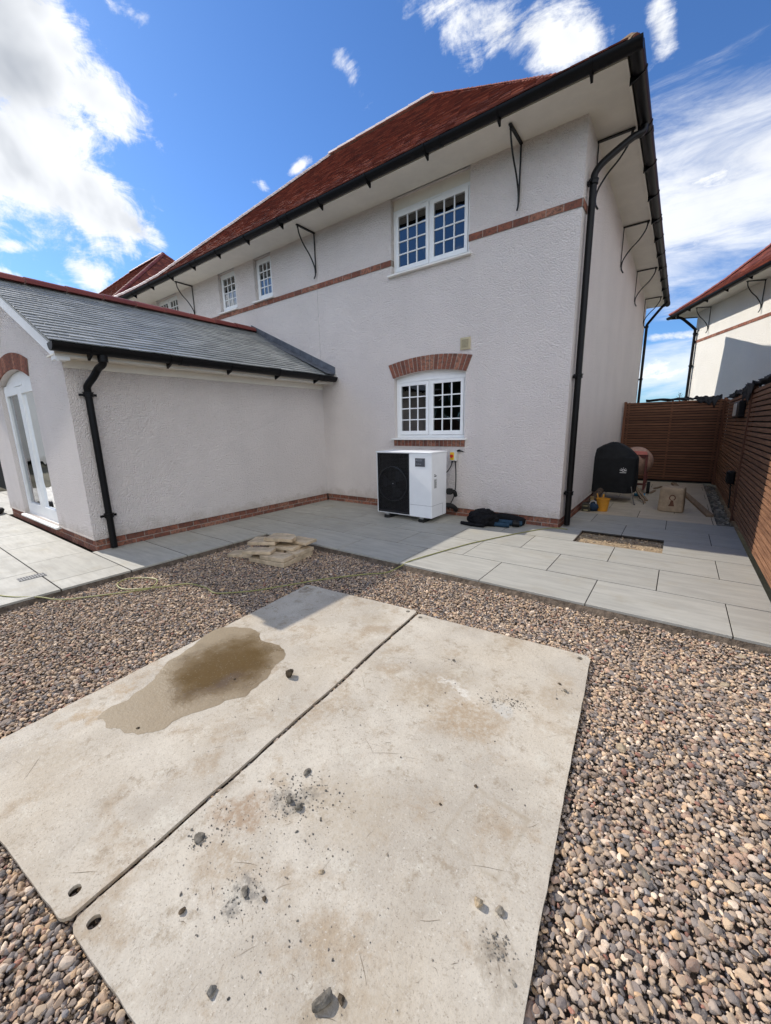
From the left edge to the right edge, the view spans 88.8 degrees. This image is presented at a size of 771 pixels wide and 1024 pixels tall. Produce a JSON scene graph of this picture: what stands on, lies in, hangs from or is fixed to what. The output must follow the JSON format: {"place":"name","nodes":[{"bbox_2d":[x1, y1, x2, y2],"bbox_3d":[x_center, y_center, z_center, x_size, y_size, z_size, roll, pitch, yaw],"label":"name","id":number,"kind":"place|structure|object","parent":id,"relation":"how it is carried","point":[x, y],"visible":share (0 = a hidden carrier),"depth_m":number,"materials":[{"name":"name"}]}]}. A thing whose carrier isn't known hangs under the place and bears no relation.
{"place":"outdoors","nodes":[
{"label":"outdoors","id":0,"kind":"place"},
{"bbox_2d":[0,484,770,647],"bbox_3d":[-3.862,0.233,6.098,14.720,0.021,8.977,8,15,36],"label":"patio","id":1,"kind":"structure","parent":0,"point":[692,589],"depth_m":4.40,"materials":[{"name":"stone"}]},
{"bbox_2d":[0,462,6,488],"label":"board fence","id":2,"kind":"object","parent":1,"relation":"on","point":[2,483],"visible":0.2,"depth_m":10.65,"materials":[{"name":"black wood"}]},
{"bbox_2d":[17,572,46,581],"bbox_3d":[-3.606,0.663,4.013,0.124,0.006,0.214,8,15,36],"label":"drain grate","id":3,"kind":"object","parent":1,"relation":"on","point":[31,577],"visible":1,"depth_m":4.00,"materials":[{"name":"metal"}]},
{"bbox_2d":[0,272,337,551],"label":"extension","id":4,"kind":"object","parent":1,"relation":"on","point":[124,421],"visible":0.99,"depth_m":5.57,"materials":[{"name":"white paint"}]},
{"bbox_2d":[3,371,61,529],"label":"french doors","id":5,"kind":"structure","parent":4,"relation":"in","point":[18,392],"depth_m":5.98,"materials":[{"name":"white glass"}]},
{"bbox_2d":[115,32,669,527],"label":"house","id":6,"kind":"structure","parent":1,"relation":"on","point":[479,276],"depth_m":6.00,"materials":[{"name":"white paint"}]},
{"bbox_2d":[159,295,178,310],"bbox_3d":[-5.438,-5.262,10.685,1.190,0.834,1.035,8,15,36],"label":"window","id":7,"kind":"structure","parent":6,"relation":"in","point":[171,303],"depth_m":10.34,"materials":[{"name":"clear glass"}]},
{"bbox_2d":[218,270,238,314],"bbox_3d":[-3.246,-4.967,9.103,0.730,0.834,1.035,8,15,36],"label":"window","id":8,"kind":"structure","parent":6,"relation":"in","point":[228,285],"depth_m":8.89,"materials":[{"name":"clear glass"}]},
{"bbox_2d":[252,255,274,303],"bbox_3d":[-2.230,-4.831,8.370,0.650,0.834,1.035,8,15,36],"label":"window","id":9,"kind":"structure","parent":6,"relation":"in","point":[263,265],"depth_m":8.13,"materials":[{"name":"clear glass"}]},
{"bbox_2d":[391,370,466,439],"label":"window","id":10,"kind":"structure","parent":6,"relation":"in","point":[430,404],"depth_m":6.63,"materials":[{"name":"white glass"}]},
{"bbox_2d":[387,169,471,278],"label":"window","id":11,"kind":"structure","parent":6,"relation":"in","point":[431,223],"depth_m":5.98,"materials":[{"name":"white glass"}]},
{"bbox_2d":[446,450,463,508],"bbox_3d":[1.048,-0.500,6.222,0.326,0.966,0.160,-2,12,-4],"label":"isolator switch","id":12,"kind":"object","parent":6,"relation":"attached to","point":[454,456],"visible":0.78,"depth_m":6.14,"materials":[{"name":"grey plastic"}]},
{"bbox_2d":[376,449,457,522],"bbox_3d":[0.516,-0.450,6.287,1.130,1.056,0.712,8,15,36],"label":"heat pump","id":13,"kind":"object","parent":1,"relation":"on","point":[411,482],"visible":1,"depth_m":6.00,"materials":[{"name":"white metal"}]},
{"bbox_2d":[460,508,498,527],"bbox_3d":[1.393,0.064,5.738,0.518,0.246,0.373,8,15,36],"label":"backpack","id":14,"kind":"object","parent":1,"relation":"on","point":[481,517],"visible":1,"depth_m":5.62,"materials":[{"name":"black fabric"}]},
{"bbox_2d":[494,513,525,527],"bbox_3d":[1.726,0.118,5.686,0.502,0.150,0.358,8,15,36],"label":"folded chair bag","id":15,"kind":"object","parent":1,"relation":"on","point":[506,520],"visible":0.9,"depth_m":5.63,"materials":[{"name":"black fabric"}]},
{"bbox_2d":[0,487,770,1023],"bbox_3d":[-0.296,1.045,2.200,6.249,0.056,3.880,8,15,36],"label":"gravel","id":16,"kind":"structure","parent":0,"point":[710,930],"depth_m":1.63,"materials":[{"name":"gravel"}]},
{"bbox_2d":[0,585,415,921],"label":"ground mat","id":17,"kind":"object","parent":16,"relation":"on","point":[92,806],"visible":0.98,"depth_m":1.81,"materials":[{"name":"beige concrete"}]},
{"bbox_2d":[97,627,285,734],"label":"puddle","id":18,"kind":"object","parent":17,"relation":"on","point":[197,677],"visible":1,"depth_m":2.34,"materials":[{"name":"liquid"}]},
{"bbox_2d":[285,669,293,677],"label":"stone","id":19,"kind":"object","parent":17,"relation":"on","point":[289,673],"visible":1,"depth_m":2.34,"materials":[{"name":"brown stone"}]},
{"bbox_2d":[227,550,253,557],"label":"paving slab","id":20,"kind":"object","parent":16,"relation":"on","point":[236,553],"depth_m":4.67,"materials":[{"name":"concrete"}]},
{"bbox_2d":[249,551,312,567],"bbox_3d":[-1.216,0.516,4.598,0.526,0.053,0.507,5,14,27],"label":"paving slab","id":21,"kind":"object","parent":16,"relation":"on","point":[255,558],"depth_m":4.42,"materials":[{"name":"concrete"}]},
{"bbox_2d":[260,552,293,562],"bbox_3d":[-1.218,0.502,4.419,0.345,0.050,0.187,5,14,26],"label":"paving slab","id":22,"kind":"object","parent":21,"relation":"on","point":[281,557],"depth_m":4.36,"materials":[{"name":"concrete"}]},
{"bbox_2d":[242,547,275,554],"bbox_3d":[-1.441,0.445,4.498,0.333,0.041,0.195,0,10,5],"label":"paving slab","id":23,"kind":"object","parent":22,"relation":"on","point":[259,551],"depth_m":4.44,"materials":[{"name":"concrete"}]},
{"bbox_2d":[286,545,313,556],"bbox_3d":[-1.000,0.456,4.613,0.175,0.050,0.304,5,14,27],"label":"paving slab","id":24,"kind":"object","parent":21,"relation":"on","point":[301,551],"depth_m":4.55,"materials":[{"name":"concrete"}]},
{"bbox_2d":[0,527,567,599],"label":"garden hose","id":25,"kind":"object","parent":16,"relation":"on","point":[136,589],"visible":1,"depth_m":3.80,"materials":[{"name":"rubber"}]},
{"bbox_2d":[73,614,589,1023],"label":"concrete slab","id":26,"kind":"object","parent":16,"relation":"on","point":[152,957],"visible":1,"depth_m":1.34,"materials":[{"name":"beige concrete"}]},
{"bbox_2d":[178,906,185,914],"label":"stone","id":27,"kind":"object","parent":26,"relation":"on","point":[181,910],"visible":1,"depth_m":1.21,"materials":[{"name":"stone"}]},
{"bbox_2d":[194,832,204,842],"bbox_3d":[-0.676,1.184,1.431,0.036,0.014,0.038,-5,13,-16],"label":"stone","id":28,"kind":"object","parent":26,"relation":"on","point":[199,837],"visible":1,"depth_m":1.43,"materials":[{"name":"grey stone"}]},
{"bbox_2d":[206,985,216,996],"bbox_3d":[-0.460,1.266,1.042,0.019,0.015,0.024,8,15,36],"label":"stone","id":29,"kind":"object","parent":26,"relation":"on","point":[211,990],"visible":1,"depth_m":1.04,"materials":[{"name":"grey stone"}]},
{"bbox_2d":[241,885,247,896],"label":"stone","id":30,"kind":"object","parent":26,"relation":"on","point":[244,890],"visible":1,"depth_m":1.26,"materials":[{"name":"grey stone"}]},
{"bbox_2d":[286,796,291,802],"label":"stone","id":31,"kind":"object","parent":26,"relation":"on","point":[288,798],"visible":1,"depth_m":1.56,"materials":[{"name":"grey stone"}]},
{"bbox_2d":[294,802,302,809],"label":"stone","id":32,"kind":"object","parent":26,"relation":"on","point":[298,806],"visible":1,"depth_m":1.53,"materials":[{"name":"grey stone"}]},
{"bbox_2d":[303,768,310,775],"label":"stone","id":33,"kind":"object","parent":26,"relation":"on","point":[307,771],"visible":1,"depth_m":1.69,"materials":[{"name":"grey stone"}]},
{"bbox_2d":[312,987,332,1012],"bbox_3d":[-0.163,1.259,1.013,0.057,0.028,0.031,-9,14,-32],"label":"stone","id":34,"kind":"object","parent":26,"relation":"on","point":[322,1000],"visible":1,"depth_m":1.01,"materials":[{"name":"grey stone"}]},
{"bbox_2d":[338,993,344,1006],"bbox_3d":[-0.115,1.262,1.021,0.023,0.014,0.019,8,15,36],"label":"stone","id":35,"kind":"object","parent":26,"relation":"on","point":[341,998],"visible":1,"depth_m":1.02,"materials":[{"name":"stone"}]},
{"bbox_2d":[154,606,577,1019],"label":"mud crumbs","id":36,"kind":"object","parent":26,"relation":"on","point":[494,935],"visible":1,"depth_m":1.42,"materials":[{"name":"black soil"}]},
{"bbox_2d":[474,896,482,907],"bbox_3d":[0.287,1.203,1.213,0.028,0.027,0.024,8,15,36],"label":"stone","id":37,"kind":"object","parent":26,"relation":"on","point":[478,901],"visible":1,"depth_m":1.21,"materials":[{"name":"beige stone"}]},
{"bbox_2d":[495,905,503,915],"bbox_3d":[0.347,1.209,1.194,0.028,0.018,0.026,8,15,36],"label":"stone","id":38,"kind":"object","parent":26,"relation":"on","point":[499,909],"visible":1,"depth_m":1.19,"materials":[{"name":"grey stone"}]},
{"bbox_2d":[616,743,625,752],"bbox_3d":[1.084,1.087,1.813,0.042,0.037,0.040,8,15,36],"label":"stone","id":39,"kind":"object","parent":16,"relation":"on","point":[621,747],"visible":1,"depth_m":1.80,"materials":[{"name":"beige stone"}]},
{"bbox_2d":[619,630,627,635],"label":"stone","id":40,"kind":"object","parent":16,"relation":"on","point":[622,632],"visible":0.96,"depth_m":2.79,"materials":[{"name":"brown stone"}]},
{"bbox_2d":[637,863,650,880],"bbox_3d":[0.864,1.204,1.316,0.022,0.019,0.057,-1,12,1],"label":"stone","id":41,"kind":"object","parent":16,"relation":"on","point":[645,874],"visible":1,"depth_m":1.31,"materials":[{"name":"grey stone"}]},
{"bbox_2d":[704,485,734,527],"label":"strip stones","id":42,"kind":"object","parent":16,"relation":"on","point":[720,515],"visible":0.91,"depth_m":6.66,"materials":[{"name":"grey gravel"}]},
{"bbox_2d":[720,682,729,687],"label":"stone","id":43,"kind":"object","parent":16,"relation":"on","point":[724,684],"visible":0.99,"depth_m":2.23,"materials":[{"name":"beige stone"}]},
{"bbox_2d":[734,654,745,659],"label":"stone","id":44,"kind":"object","parent":16,"relation":"on","point":[742,656],"visible":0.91,"depth_m":2.49,"materials":[{"name":"beige stone"}]},
{"bbox_2d":[713,383,770,587],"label":"slatted fence","id":45,"kind":"object","parent":16,"relation":"on","point":[744,448],"visible":0.99,"depth_m":4.84,"materials":[{"name":"brown wood"}]},
{"bbox_2d":[725,470,735,507],"bbox_3d":[5.285,-0.351,6.072,0.098,0.561,0.200,8,15,36],"label":"outdoor socket","id":46,"kind":"object","parent":45,"relation":"attached to","point":[730,477],"visible":1,"depth_m":5.97,"materials":[{"name":"black plastic"}]},
{"bbox_2d":[727,387,745,398],"bbox_3d":[6.401,-2.133,7.131,0.161,0.128,3.251,8,15,36],"label":"membrane sheet","id":47,"kind":"object","parent":45,"relation":"on","point":[737,393],"visible":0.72,"depth_m":6.98,"materials":[{"name":"black plastic"}]},
{"bbox_2d":[732,400,745,417],"bbox_3d":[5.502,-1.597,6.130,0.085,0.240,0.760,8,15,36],"label":"wall lamp","id":48,"kind":"object","parent":45,"relation":"attached to","point":[739,407],"visible":0.98,"depth_m":5.86,"materials":[{"name":"black plastic"}]},
{"bbox_2d":[742,380,762,406],"bbox_3d":[5.179,-1.660,5.550,0.166,0.347,0.953,8,15,36],"label":"membrane sheet","id":49,"kind":"object","parent":45,"relation":"hanging from","point":[748,390],"visible":0.88,"depth_m":5.50,"materials":[{"name":"black plastic"}]},
{"bbox_2d":[754,374,770,384],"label":"membrane sheet","id":50,"kind":"object","parent":45,"relation":"on","point":[765,380],"visible":0.95,"depth_m":4.76,"materials":[{"name":"black plastic"}]},
{"bbox_2d":[0,532,770,656],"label":"mortar bed","id":51,"kind":"object","parent":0,"point":[671,629],"visible":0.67,"depth_m":3.55,"materials":[{"name":"grey concrete"}]},
{"bbox_2d":[576,533,663,552],"bbox_3d":[2.866,0.387,4.849,0.960,0.015,0.650,8,15,36],"label":"sand bed","id":52,"kind":"object","parent":51,"relation":"on","point":[627,541],"visible":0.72,"depth_m":4.87,"materials":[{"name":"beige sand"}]},
{"bbox_2d":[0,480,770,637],"bbox_3d":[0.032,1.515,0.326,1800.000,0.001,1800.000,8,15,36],"label":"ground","id":53,"kind":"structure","parent":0,"point":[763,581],"depth_m":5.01,"materials":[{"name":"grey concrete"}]},
{"bbox_2d":[99,252,174,295],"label":"house","id":54,"kind":"structure","parent":53,"relation":"on","point":[148,269],"depth_m":17.66,"materials":[{"name":"tile"}]},
{"bbox_2d":[620,397,727,484],"bbox_3d":[6.720,-1.673,9.367,1.950,1.920,0.087,8,15,36],"label":"slatted fence","id":55,"kind":"object","parent":53,"relation":"on","point":[678,441],"visible":0.83,"depth_m":9.25,"materials":[{"name":"brown wood"}]},
{"bbox_2d":[646,396,716,401],"bbox_3d":[6.846,-2.603,9.076,1.412,0.077,0.166,8,15,36],"label":"membrane sheet","id":56,"kind":"object","parent":55,"relation":"on","point":[673,399],"visible":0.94,"depth_m":9.15,"materials":[{"name":"black plastic"}]},
{"bbox_2d":[695,394,722,406],"bbox_3d":[7.212,-2.477,8.810,0.482,0.285,0.167,8,15,36],"label":"membrane sheet","id":57,"kind":"object","parent":55,"relation":"hanging from","point":[708,400],"visible":1,"depth_m":8.74,"materials":[{"name":"black plastic"}]},
{"bbox_2d":[666,243,770,454],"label":"house","id":58,"kind":"structure","parent":53,"relation":"on","point":[731,345],"depth_m":11.10,"materials":[{"name":"white paint"}]},
{"bbox_2d":[0,0,770,402],"label":"sky","id":59,"kind":"structure","parent":0,"point":[132,132],"materials":[{"name":"blue"}]},
{"bbox_2d":[578,481,715,524],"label":"side path","id":60,"kind":"structure","parent":0,"point":[621,505],"depth_m":6.74,"materials":[{"name":"grey concrete"}]},
{"bbox_2d":[581,507,590,511],"bbox_3d":[3.332,-0.058,6.538,0.136,0.065,0.169,6,14,30],"label":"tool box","id":61,"kind":"object","parent":60,"relation":"on","point":[585,509],"visible":0.7,"depth_m":6.47,"materials":[{"name":"black plastic"}]},
{"bbox_2d":[582,502,589,506],"bbox_3d":[3.343,-0.121,6.542,0.126,0.055,0.149,9,16,38],"label":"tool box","id":62,"kind":"object","parent":61,"relation":"on","point":[585,504],"visible":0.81,"depth_m":6.50,"materials":[{"name":"grey plastic"}]},
{"bbox_2d":[589,500,598,510],"bbox_3d":[3.433,-0.117,6.505,0.174,0.170,0.191,8,15,36],"label":"tool bag","id":63,"kind":"object","parent":60,"relation":"on","point":[594,506],"visible":0.92,"depth_m":6.44,"materials":[{"name":"blue fabric"}]},
{"bbox_2d":[587,488,603,502],"bbox_3d":[3.629,-0.257,6.818,0.457,0.287,0.110,-11,16,-38],"label":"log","id":64,"kind":"object","parent":60,"relation":"on","point":[599,491],"visible":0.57,"depth_m":6.82,"materials":[{"name":"brown wood"}]},
{"bbox_2d":[596,493,610,511],"bbox_3d":[3.571,-0.161,6.464,0.212,0.291,0.212,8,15,36],"label":"bucket","id":65,"kind":"object","parent":60,"relation":"on","point":[603,503],"visible":0.99,"depth_m":6.42,"materials":[{"name":"yellow plastic"}]},
{"bbox_2d":[591,442,640,504],"bbox_3d":[4.230,-0.755,7.291,0.912,1.079,0.725,8,15,36],"label":"covered barbecue","id":66,"kind":"object","parent":60,"relation":"on","point":[616,468],"visible":0.84,"depth_m":7.07,"materials":[{"name":"fabric"}]},
{"bbox_2d":[636,487,647,500],"bbox_3d":[4.880,-0.398,7.562,0.040,0.223,0.854,2,13,16],"label":"wooden stick","id":67,"kind":"object","parent":60,"relation":"on","point":[642,494],"visible":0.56,"depth_m":7.40,"materials":[{"name":"brown wood"}]},
{"bbox_2d":[631,447,653,493],"bbox_3d":[5.223,-0.897,8.225,0.595,0.924,0.669,8,15,36],"label":"cement mixer","id":68,"kind":"object","parent":60,"relation":"on","point":[646,460],"visible":0.5,"depth_m":7.93,"materials":[{"name":"orange metal"}]},
{"bbox_2d":[657,485,686,512],"bbox_3d":[4.647,-0.219,6.379,0.336,0.392,0.336,9,16,40],"label":"plastic tub","id":69,"kind":"object","parent":60,"relation":"on","point":[672,498],"visible":1,"depth_m":6.26,"materials":[{"name":"beige plastic"}]},
{"bbox_2d":[671,482,713,516],"bbox_3d":[5.763,-0.303,7.505,0.090,0.040,3.720,5,14,28],"label":"timber plank","id":70,"kind":"object","parent":60,"relation":"on","point":[701,508],"visible":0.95,"depth_m":6.63,"materials":[{"name":"wood"}]},
{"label":"paving slab","id":71,"kind":"object","parent":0,"visible":0},
{"bbox_2d":[269,542,303,550],"bbox_3d":[-1.164,0.400,4.685,0.346,0.038,0.266,4,13,22],"label":"paving slab","id":72,"kind":"object","parent":71,"relation":"on","point":[285,546],"depth_m":4.59,"materials":[{"name":"concrete"}]},
{"bbox_2d":[247,537,278,545],"bbox_3d":[-1.444,0.348,4.733,0.346,0.042,0.246,0,12,8],"label":"paving slab","id":73,"kind":"object","parent":72,"relation":"on","point":[257,541],"depth_m":4.63,"materials":[{"name":"concrete"}]},
{"bbox_2d":[264,533,295,541],"bbox_3d":[-1.224,0.306,4.687,0.378,0.050,0.234,2,13,16],"label":"paving slab","id":74,"kind":"object","parent":73,"relation":"on","point":[280,537],"depth_m":4.62,"materials":[{"name":"stone"}]},
{"bbox_2d":[287,536,316,545],"bbox_3d":[-1.006,0.344,4.719,0.304,0.039,0.203,6,14,30],"label":"paving slab","id":75,"kind":"object","parent":72,"relation":"on","point":[301,540],"depth_m":4.66,"materials":[{"name":"concrete"}]}
]}

